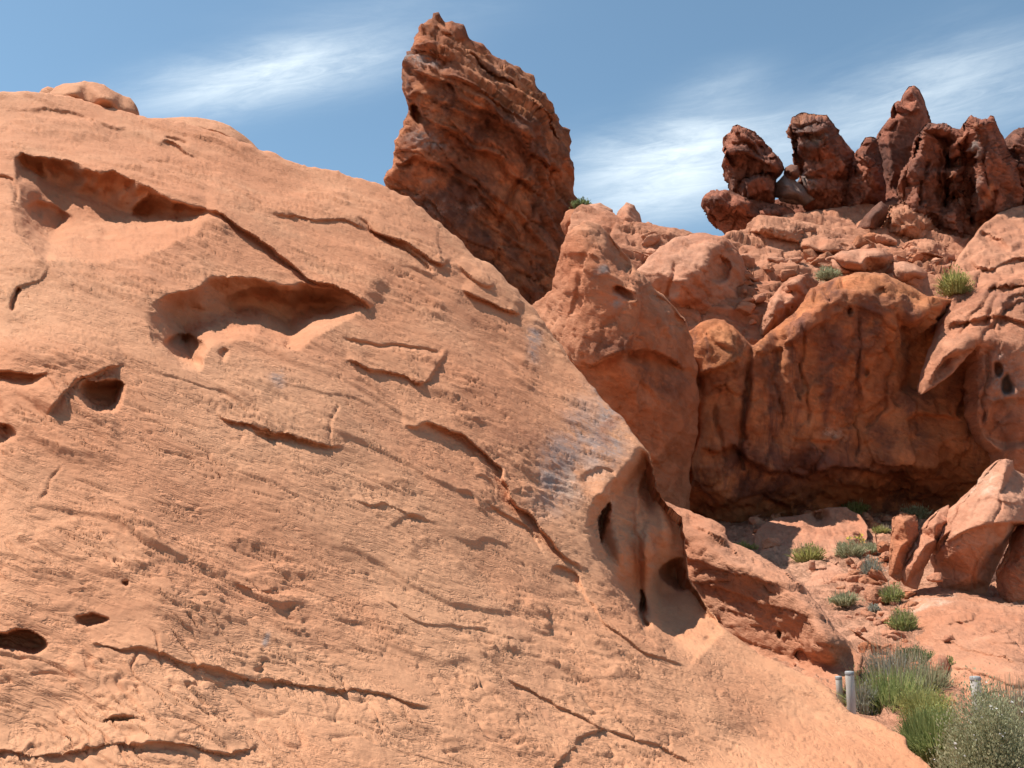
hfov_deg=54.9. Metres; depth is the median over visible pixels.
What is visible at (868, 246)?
hillside rock
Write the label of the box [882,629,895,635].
rubble rock
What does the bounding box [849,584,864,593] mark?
rubble rock
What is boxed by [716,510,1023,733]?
ground
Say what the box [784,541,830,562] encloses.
desert shrub
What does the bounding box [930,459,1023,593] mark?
leaning boulder
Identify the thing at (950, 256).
hillside rock
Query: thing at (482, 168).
rock tower
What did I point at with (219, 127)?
rock dome
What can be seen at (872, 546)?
desert shrub
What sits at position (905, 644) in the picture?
rubble rock
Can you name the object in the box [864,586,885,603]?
rubble rock
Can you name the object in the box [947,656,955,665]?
plant
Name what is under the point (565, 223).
cracked rock
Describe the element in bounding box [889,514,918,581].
upright slab
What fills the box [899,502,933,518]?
desert shrub
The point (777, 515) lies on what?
rubble rock
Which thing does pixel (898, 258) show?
hillside rock
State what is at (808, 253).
hillside rock
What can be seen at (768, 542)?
loose rock
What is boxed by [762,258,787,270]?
layered block
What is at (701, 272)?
boulder
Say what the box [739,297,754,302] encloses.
hillside rock
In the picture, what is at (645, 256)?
hillside rock
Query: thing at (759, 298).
hillside rock
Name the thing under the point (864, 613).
rubble rock
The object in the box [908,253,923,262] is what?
hillside rock
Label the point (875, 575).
rubble rock
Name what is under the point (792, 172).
rock
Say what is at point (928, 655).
dark shrub
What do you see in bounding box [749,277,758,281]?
hillside rock
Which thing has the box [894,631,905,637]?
rubble rock
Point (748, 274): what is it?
hillside rock
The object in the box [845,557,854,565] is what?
rubble rock
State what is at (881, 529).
desert shrub
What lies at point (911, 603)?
rubble rock
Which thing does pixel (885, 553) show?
rubble rock
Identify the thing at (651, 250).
hillside rock
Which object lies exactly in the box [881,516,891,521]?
rubble rock
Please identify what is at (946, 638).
loose rock
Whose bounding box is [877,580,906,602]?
desert shrub
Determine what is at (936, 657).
rounded boulder
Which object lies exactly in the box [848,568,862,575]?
rubble rock
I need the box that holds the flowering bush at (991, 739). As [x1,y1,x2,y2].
[926,662,1023,767]
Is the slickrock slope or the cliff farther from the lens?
the cliff
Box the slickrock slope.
[0,91,930,767]
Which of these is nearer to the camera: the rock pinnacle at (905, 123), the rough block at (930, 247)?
the rough block at (930, 247)
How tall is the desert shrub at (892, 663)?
1.070 m
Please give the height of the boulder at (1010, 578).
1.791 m
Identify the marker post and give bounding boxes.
[835,676,843,704]
[845,671,855,713]
[969,676,981,726]
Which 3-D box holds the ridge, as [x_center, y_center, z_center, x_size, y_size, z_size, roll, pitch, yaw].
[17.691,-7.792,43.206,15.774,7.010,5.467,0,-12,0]
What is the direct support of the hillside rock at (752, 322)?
on the hillside
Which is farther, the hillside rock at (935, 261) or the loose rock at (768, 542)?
the hillside rock at (935, 261)
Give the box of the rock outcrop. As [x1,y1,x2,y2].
[883,201,936,239]
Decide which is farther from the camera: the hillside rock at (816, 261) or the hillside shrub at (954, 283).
the hillside rock at (816, 261)
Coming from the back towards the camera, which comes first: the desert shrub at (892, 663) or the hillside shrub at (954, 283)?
the hillside shrub at (954, 283)
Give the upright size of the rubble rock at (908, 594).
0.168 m
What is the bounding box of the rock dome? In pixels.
[164,117,257,148]
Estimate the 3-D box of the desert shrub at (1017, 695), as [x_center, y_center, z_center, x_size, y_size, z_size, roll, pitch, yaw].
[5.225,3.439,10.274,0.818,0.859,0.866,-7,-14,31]
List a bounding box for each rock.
[39,86,53,92]
[561,209,574,235]
[589,203,612,213]
[617,202,641,221]
[629,249,649,262]
[640,231,660,238]
[641,234,660,246]
[642,248,656,254]
[734,301,755,315]
[737,172,775,202]
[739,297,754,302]
[741,254,755,268]
[744,267,753,280]
[744,279,753,285]
[748,514,765,524]
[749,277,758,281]
[749,319,756,324]
[753,293,766,303]
[761,537,780,548]
[767,257,784,263]
[769,512,782,519]
[780,269,796,281]
[784,164,800,179]
[786,257,803,263]
[800,509,813,514]
[801,248,817,261]
[805,562,843,586]
[808,560,815,570]
[810,257,827,265]
[815,565,826,570]
[817,251,832,258]
[817,261,832,268]
[824,580,835,583]
[831,573,850,580]
[836,589,848,594]
[842,538,859,544]
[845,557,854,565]
[846,574,868,582]
[847,627,889,654]
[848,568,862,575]
[849,531,860,535]
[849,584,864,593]
[853,235,874,248]
[855,626,866,631]
[858,576,881,585]
[860,244,871,248]
[860,609,875,617]
[862,512,873,516]
[863,232,876,242]
[864,516,872,521]
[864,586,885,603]
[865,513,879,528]
[865,616,873,620]
[867,567,887,581]
[873,555,888,562]
[873,620,881,625]
[875,234,896,245]
[875,532,889,552]
[880,551,888,556]
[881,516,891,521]
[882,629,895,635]
[885,634,900,639]
[891,642,913,651]
[893,255,904,260]
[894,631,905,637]
[899,241,917,249]
[903,601,918,606]
[904,592,915,598]
[906,278,918,286]
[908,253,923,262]
[909,247,920,252]
[926,572,949,581]
[929,258,943,265]
[941,253,954,260]
[943,634,955,641]
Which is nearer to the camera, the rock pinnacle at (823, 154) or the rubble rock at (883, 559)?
the rubble rock at (883, 559)
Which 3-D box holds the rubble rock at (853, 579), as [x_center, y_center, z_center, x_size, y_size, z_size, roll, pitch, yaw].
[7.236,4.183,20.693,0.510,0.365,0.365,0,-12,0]
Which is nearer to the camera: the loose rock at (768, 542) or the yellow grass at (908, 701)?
the yellow grass at (908, 701)
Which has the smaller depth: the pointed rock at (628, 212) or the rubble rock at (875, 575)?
the rubble rock at (875, 575)
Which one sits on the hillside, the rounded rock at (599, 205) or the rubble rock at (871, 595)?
the rounded rock at (599, 205)
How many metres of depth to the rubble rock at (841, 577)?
20.70 m
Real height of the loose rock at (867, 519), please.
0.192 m
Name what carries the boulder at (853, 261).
on the hillside
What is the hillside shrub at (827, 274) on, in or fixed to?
on the hillside
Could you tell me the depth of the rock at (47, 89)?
16.91 m
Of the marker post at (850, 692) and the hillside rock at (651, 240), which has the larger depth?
the hillside rock at (651, 240)
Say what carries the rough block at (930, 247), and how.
on the hillside
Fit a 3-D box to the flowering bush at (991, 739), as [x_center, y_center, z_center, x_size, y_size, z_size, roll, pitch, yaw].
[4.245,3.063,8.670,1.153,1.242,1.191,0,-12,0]
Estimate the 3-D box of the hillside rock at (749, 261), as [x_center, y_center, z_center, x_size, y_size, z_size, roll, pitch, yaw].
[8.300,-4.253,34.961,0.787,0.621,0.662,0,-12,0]
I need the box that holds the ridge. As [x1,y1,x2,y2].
[774,184,898,212]
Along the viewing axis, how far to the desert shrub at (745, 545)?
25.88 m
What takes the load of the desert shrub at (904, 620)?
on the ground at (819, 594)
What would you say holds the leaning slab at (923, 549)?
on the slickrock ledge at (984, 631)
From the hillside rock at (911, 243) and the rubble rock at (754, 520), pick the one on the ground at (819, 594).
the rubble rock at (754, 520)
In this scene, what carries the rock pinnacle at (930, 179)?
on the hillside
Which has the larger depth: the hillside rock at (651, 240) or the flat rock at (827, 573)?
the hillside rock at (651, 240)
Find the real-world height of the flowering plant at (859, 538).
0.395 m
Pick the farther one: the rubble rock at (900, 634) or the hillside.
the hillside
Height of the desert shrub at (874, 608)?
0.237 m
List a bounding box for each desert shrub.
[734,540,758,549]
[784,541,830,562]
[825,587,865,607]
[832,537,870,557]
[839,498,870,514]
[844,666,877,715]
[852,628,925,682]
[857,554,885,579]
[858,539,877,554]
[867,603,881,612]
[872,524,890,533]
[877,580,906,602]
[884,603,920,631]
[892,646,958,694]
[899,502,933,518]
[971,674,1023,735]
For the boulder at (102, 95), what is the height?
0.822 m
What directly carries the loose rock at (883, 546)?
on the ground at (819, 594)
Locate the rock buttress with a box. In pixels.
[532,220,699,509]
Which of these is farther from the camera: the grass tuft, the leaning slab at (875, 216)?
the leaning slab at (875, 216)
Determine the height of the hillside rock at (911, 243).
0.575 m
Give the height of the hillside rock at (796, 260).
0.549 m
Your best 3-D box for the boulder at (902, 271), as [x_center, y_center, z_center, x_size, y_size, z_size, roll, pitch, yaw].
[14.033,-3.937,34.350,1.652,0.968,1.764,0,-12,0]
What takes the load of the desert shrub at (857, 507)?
on the ground at (819, 594)
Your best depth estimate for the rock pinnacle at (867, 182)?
41.90 m
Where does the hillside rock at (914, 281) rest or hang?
on the hillside
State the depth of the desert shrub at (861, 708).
12.36 m
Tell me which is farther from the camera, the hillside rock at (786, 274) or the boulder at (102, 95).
the hillside rock at (786, 274)
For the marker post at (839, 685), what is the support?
on the ground at (819, 594)
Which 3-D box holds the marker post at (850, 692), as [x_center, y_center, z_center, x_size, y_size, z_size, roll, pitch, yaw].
[3.900,3.794,11.300,0.106,0.965,0.106,1,-12,0]
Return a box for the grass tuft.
[831,648,941,714]
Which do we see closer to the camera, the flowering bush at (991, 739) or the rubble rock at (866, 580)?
the flowering bush at (991, 739)
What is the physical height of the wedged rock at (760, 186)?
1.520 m
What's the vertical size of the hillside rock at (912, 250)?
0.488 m
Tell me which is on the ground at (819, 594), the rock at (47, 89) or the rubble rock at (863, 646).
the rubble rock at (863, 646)
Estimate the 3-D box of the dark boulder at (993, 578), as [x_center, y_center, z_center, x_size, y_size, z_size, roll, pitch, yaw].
[10.413,4.116,20.473,2.016,1.546,0.932,1,-12,-6]
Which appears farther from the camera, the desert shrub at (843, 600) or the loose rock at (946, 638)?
the desert shrub at (843, 600)
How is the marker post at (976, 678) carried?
on the ground at (819, 594)
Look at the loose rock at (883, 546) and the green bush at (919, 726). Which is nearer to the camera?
the green bush at (919, 726)
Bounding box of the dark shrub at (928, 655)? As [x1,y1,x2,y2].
[892,641,936,664]
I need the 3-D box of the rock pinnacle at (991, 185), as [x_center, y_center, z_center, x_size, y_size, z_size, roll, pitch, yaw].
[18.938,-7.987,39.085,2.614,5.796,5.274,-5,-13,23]
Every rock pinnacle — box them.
[721,124,783,193]
[785,112,854,210]
[846,137,885,206]
[876,86,930,187]
[896,122,966,237]
[952,115,1023,236]
[1005,127,1023,205]
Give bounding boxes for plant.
[846,532,864,543]
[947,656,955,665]
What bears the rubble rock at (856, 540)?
on the ground at (819, 594)
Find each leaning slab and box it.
[774,175,814,205]
[857,201,887,229]
[901,505,948,589]
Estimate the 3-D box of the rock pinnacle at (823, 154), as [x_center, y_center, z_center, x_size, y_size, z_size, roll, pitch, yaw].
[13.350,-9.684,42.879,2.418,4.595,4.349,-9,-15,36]
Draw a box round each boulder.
[50,81,138,114]
[637,233,746,314]
[825,248,893,273]
[885,261,927,281]
[927,654,949,677]
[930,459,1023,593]
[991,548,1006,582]
[996,525,1023,604]
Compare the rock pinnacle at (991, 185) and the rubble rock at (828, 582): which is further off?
the rock pinnacle at (991, 185)
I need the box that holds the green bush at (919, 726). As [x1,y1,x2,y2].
[889,686,966,767]
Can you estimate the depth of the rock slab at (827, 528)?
27.13 m
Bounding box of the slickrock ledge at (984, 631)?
[898,586,1023,706]
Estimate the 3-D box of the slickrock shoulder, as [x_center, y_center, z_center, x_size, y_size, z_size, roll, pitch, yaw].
[3.432,3.631,15.794,3.093,4.064,6.038,0,-12,0]
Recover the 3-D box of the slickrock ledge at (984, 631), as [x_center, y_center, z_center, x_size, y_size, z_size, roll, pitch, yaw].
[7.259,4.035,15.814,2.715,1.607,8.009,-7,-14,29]
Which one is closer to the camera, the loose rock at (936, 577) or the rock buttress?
the loose rock at (936, 577)
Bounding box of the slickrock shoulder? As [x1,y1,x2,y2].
[665,501,862,695]
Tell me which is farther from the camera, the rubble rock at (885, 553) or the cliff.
the cliff
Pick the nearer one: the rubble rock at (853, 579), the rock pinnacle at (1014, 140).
the rubble rock at (853, 579)
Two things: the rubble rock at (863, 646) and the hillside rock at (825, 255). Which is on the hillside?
the hillside rock at (825, 255)
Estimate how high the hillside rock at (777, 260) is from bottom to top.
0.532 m
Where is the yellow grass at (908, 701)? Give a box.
[884,679,963,719]
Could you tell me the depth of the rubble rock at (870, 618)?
17.48 m
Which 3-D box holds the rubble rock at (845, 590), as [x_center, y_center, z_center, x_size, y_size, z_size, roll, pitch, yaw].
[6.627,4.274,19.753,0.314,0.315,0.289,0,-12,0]
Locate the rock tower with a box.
[383,12,576,304]
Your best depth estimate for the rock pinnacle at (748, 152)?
41.81 m
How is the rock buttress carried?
on the ground at (819, 594)
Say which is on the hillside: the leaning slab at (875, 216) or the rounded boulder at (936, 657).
the leaning slab at (875, 216)
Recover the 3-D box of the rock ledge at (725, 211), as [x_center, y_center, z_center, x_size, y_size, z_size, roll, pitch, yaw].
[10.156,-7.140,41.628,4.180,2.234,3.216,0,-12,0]
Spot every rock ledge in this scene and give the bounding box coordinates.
[701,189,794,234]
[746,215,845,242]
[798,235,857,255]
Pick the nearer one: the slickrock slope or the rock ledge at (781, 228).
the slickrock slope
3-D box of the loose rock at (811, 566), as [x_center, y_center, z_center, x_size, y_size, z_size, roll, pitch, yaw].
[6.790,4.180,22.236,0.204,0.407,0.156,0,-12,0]
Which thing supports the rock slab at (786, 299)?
on the hillside
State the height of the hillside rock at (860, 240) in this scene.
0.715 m
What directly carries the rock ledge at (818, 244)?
on the hillside
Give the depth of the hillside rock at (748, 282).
33.81 m
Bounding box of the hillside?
[567,201,972,344]
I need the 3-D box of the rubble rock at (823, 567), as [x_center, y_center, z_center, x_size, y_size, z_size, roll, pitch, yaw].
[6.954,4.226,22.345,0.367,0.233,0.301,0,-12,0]
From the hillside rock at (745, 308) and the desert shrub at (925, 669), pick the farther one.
the hillside rock at (745, 308)
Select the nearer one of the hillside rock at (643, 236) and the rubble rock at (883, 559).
the rubble rock at (883, 559)
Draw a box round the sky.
[0,0,1023,235]
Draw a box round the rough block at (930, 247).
[904,237,947,261]
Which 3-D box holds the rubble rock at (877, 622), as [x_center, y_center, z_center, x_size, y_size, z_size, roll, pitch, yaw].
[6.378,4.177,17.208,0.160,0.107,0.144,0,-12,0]
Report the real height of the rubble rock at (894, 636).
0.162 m
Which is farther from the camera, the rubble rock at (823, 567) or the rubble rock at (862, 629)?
the rubble rock at (823, 567)
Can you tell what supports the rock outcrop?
on the hillside
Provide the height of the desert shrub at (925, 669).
0.749 m
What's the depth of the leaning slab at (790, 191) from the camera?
41.70 m
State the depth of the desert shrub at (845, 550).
23.89 m
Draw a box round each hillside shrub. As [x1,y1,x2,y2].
[569,197,591,208]
[814,265,843,282]
[934,261,975,296]
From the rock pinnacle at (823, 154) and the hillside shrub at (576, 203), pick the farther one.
the rock pinnacle at (823, 154)
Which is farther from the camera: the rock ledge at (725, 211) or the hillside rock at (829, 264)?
the rock ledge at (725, 211)
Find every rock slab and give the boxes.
[754,507,867,556]
[759,273,818,335]
[917,205,1023,473]
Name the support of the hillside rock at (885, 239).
on the hillside
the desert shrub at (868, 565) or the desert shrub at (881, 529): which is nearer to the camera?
the desert shrub at (868, 565)
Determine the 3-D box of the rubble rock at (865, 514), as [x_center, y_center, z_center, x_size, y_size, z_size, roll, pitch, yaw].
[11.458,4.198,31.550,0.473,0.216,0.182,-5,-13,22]
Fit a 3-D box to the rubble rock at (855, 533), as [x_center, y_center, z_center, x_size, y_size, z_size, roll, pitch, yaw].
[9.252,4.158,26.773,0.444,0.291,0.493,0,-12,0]
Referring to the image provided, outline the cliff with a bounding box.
[689,272,989,522]
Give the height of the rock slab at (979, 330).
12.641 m
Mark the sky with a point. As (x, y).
(648, 93)
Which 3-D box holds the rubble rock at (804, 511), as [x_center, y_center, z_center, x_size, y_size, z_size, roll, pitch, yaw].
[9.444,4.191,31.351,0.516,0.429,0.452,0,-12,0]
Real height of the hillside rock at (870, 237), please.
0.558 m

